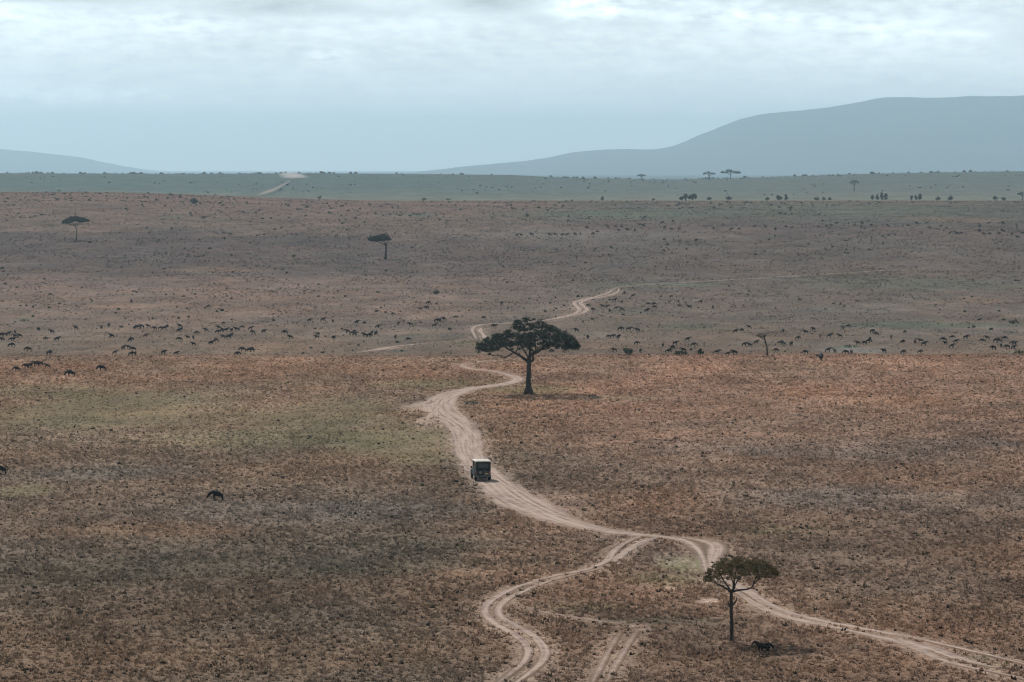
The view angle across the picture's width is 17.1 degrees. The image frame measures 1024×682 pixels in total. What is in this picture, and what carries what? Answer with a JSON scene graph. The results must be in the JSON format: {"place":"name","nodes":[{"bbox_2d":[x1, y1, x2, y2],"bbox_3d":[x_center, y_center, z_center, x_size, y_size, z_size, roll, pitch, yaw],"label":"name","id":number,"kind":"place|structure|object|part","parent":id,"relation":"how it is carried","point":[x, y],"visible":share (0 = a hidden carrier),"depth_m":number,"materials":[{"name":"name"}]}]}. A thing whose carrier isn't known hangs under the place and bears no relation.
{"place":"outdoors","nodes":[
{"label":"outdoors","id":0,"kind":"place"},
{"bbox_2d":[0,149,168,171],"bbox_3d":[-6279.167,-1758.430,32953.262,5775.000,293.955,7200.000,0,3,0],"label":"hills","id":1,"kind":"structure","parent":0,"point":[17,161],"depth_m":31444.82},
{"bbox_2d":[249,180,290,195],"bbox_3d":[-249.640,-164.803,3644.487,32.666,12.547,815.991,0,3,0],"label":"dirt road","id":2,"kind":"structure","parent":0,"point":[269,191],"depth_m":3455.94,"materials":[{"name":"beige soil"}]},
{"bbox_2d":[355,338,474,352],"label":"dirt track","id":3,"kind":"structure","parent":0,"point":[387,348],"depth_m":709.12,"materials":[{"name":"beige soil"}]},
{"bbox_2d":[0,171,1023,681],"bbox_3d":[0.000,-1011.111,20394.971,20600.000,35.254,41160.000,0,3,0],"label":"ground","id":4,"kind":"structure","parent":0,"point":[376,189],"depth_m":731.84,"materials":[{"name":"brown plant"}]},
{"bbox_2d":[0,465,7,473],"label":"wildebeest","id":5,"kind":"object","parent":4,"relation":"on","point":[2,468],"visible":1,"depth_m":379.16,"materials":[{"name":"grey"}]},
{"bbox_2d":[64,370,75,376],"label":"wildebeest","id":6,"kind":"object","parent":4,"relation":"on","point":[69,372],"visible":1,"depth_m":553.05,"materials":[{"name":"grey"}]},
{"bbox_2d":[61,216,89,240],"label":"acacia tree","id":7,"kind":"object","parent":4,"relation":"on","point":[76,219],"visible":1,"depth_m":1350.38,"materials":[{"name":"green plant"}]},
{"bbox_2d":[96,365,106,370],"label":"wildebeest","id":8,"kind":"object","parent":4,"relation":"on","point":[100,366],"visible":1,"depth_m":567.33,"materials":[{"name":"grey"}]},
{"bbox_2d":[189,197,197,203],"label":"shrub","id":9,"kind":"object","parent":4,"relation":"on","point":[193,200],"visible":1,"depth_m":1893.29,"materials":[{"name":"green plant"}]},
{"bbox_2d":[206,490,223,499],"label":"wildebeest","id":10,"kind":"object","parent":4,"relation":"on","point":[216,493],"visible":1,"depth_m":349.45,"materials":[{"name":"grey"}]},
{"bbox_2d":[368,234,391,258],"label":"acacia tree","id":11,"kind":"object","parent":4,"relation":"on","point":[379,237],"visible":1,"depth_m":1239.23,"materials":[{"name":"green plant"}]},
{"bbox_2d":[0,192,1023,355],"bbox_3d":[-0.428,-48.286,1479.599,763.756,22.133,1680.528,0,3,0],"label":"grass","id":12,"kind":"structure","parent":4,"relation":"on","point":[643,204],"depth_m":1222.81,"materials":[{"name":"brown plant"}]},
{"bbox_2d":[0,191,1023,681],"bbox_3d":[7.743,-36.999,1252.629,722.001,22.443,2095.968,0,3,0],"label":"scrub","id":13,"kind":"object","parent":4,"relation":"on","point":[456,387],"visible":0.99,"depth_m":555.28,"materials":[{"name":"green plant"}]},
{"bbox_2d":[6,170,1020,195],"bbox_3d":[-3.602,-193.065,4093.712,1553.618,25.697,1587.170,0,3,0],"label":"scrub","id":14,"kind":"object","parent":4,"relation":"on","point":[872,172],"visible":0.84,"depth_m":4799.28,"materials":[{"name":"green plant"}]},
{"bbox_2d":[475,316,580,394],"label":"acacia tree","id":15,"kind":"object","parent":4,"relation":"on","point":[524,338],"visible":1,"depth_m":510.77,"materials":[{"name":"green plant"}]},
{"bbox_2d":[623,348,633,354],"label":"shrub","id":16,"kind":"object","parent":4,"relation":"on","point":[627,351],"visible":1,"depth_m":612.00,"materials":[{"name":"green plant"}]},
{"bbox_2d":[674,350,687,354],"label":"shrub","id":17,"kind":"object","parent":4,"relation":"on","point":[681,352],"visible":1,"depth_m":610.54,"materials":[{"name":"green plant"}]},
{"bbox_2d":[687,193,696,199],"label":"shrub","id":18,"kind":"object","parent":4,"relation":"on","point":[693,195],"visible":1,"depth_m":2370.98,"materials":[{"name":"green plant"}]},
{"bbox_2d":[703,171,715,179],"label":"acacia tree","id":19,"kind":"object","parent":4,"relation":"on","point":[712,173],"visible":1,"depth_m":4544.20,"materials":[{"name":"green plant"}]},
{"bbox_2d":[720,169,740,178],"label":"acacia tree","id":20,"kind":"object","parent":4,"relation":"on","point":[735,172],"visible":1,"depth_m":4641.33,"materials":[{"name":"green plant"}]},
{"bbox_2d":[703,555,780,641],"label":"acacia tree","id":21,"kind":"object","parent":4,"relation":"on","point":[754,568],"visible":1,"depth_m":244.16,"materials":[{"name":"green plant"}]},
{"bbox_2d":[752,640,769,650],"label":"wildebeest","id":22,"kind":"object","parent":4,"relation":"on","point":[760,644],"visible":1,"depth_m":240.36,"materials":[{"name":"grey"}]},
{"bbox_2d":[757,334,767,355],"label":"leaning tree","id":23,"kind":"object","parent":4,"relation":"on","point":[763,336],"visible":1,"depth_m":609.17,"materials":[{"name":"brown wood"}]},
{"bbox_2d":[761,642,773,650],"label":"wildebeest","id":24,"kind":"object","parent":4,"relation":"on","point":[770,644],"visible":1,"depth_m":241.02,"materials":[{"name":"grey"}]},
{"bbox_2d":[0,0,1023,170],"label":"sky","id":25,"kind":"structure","parent":0,"point":[157,85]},
{"bbox_2d":[469,287,621,339],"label":"dirt track","id":26,"kind":"structure","parent":0,"point":[483,335],"depth_m":868.05,"materials":[{"name":"beige soil"}]},
{"bbox_2d":[408,360,730,584],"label":"dirt road","id":27,"kind":"structure","parent":0,"point":[466,443],"depth_m":372.07,"materials":[{"name":"beige soil"}]},
{"bbox_2d":[470,459,490,480],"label":"safari vehicle","id":28,"kind":"object","parent":27,"relation":"on","point":[480,468],"visible":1,"depth_m":369.78,"materials":[{"name":"green paint"}]},
{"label":"rear window","id":29,"kind":"part","parent":28,"relation":"part of","materials":[{"name":"grey glass"}]},
{"bbox_2d":[480,536,659,681],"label":"dirt track","id":30,"kind":"structure","parent":0,"point":[540,663],"depth_m":258.87,"materials":[{"name":"beige soil"}]},
{"bbox_2d":[520,607,640,681],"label":"dirt track","id":31,"kind":"structure","parent":0,"point":[620,657],"depth_m":239.34,"materials":[{"name":"beige soil"}]},
{"bbox_2d":[400,95,1023,173],"bbox_3d":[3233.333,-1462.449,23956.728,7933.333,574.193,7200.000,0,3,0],"label":"hills","id":32,"kind":"structure","parent":0,"point":[927,135],"depth_m":21762.79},
{"bbox_2d":[622,268,915,286],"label":"dirt track","id":33,"kind":"structure","parent":0,"point":[764,277],"depth_m":1092.83,"materials":[{"name":"beige soil"}]},
{"bbox_2d":[669,536,1023,680],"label":"dirt road","id":34,"kind":"structure","parent":0,"point":[715,550],"depth_m":253.12,"materials":[{"name":"beige soil"}]}
]}

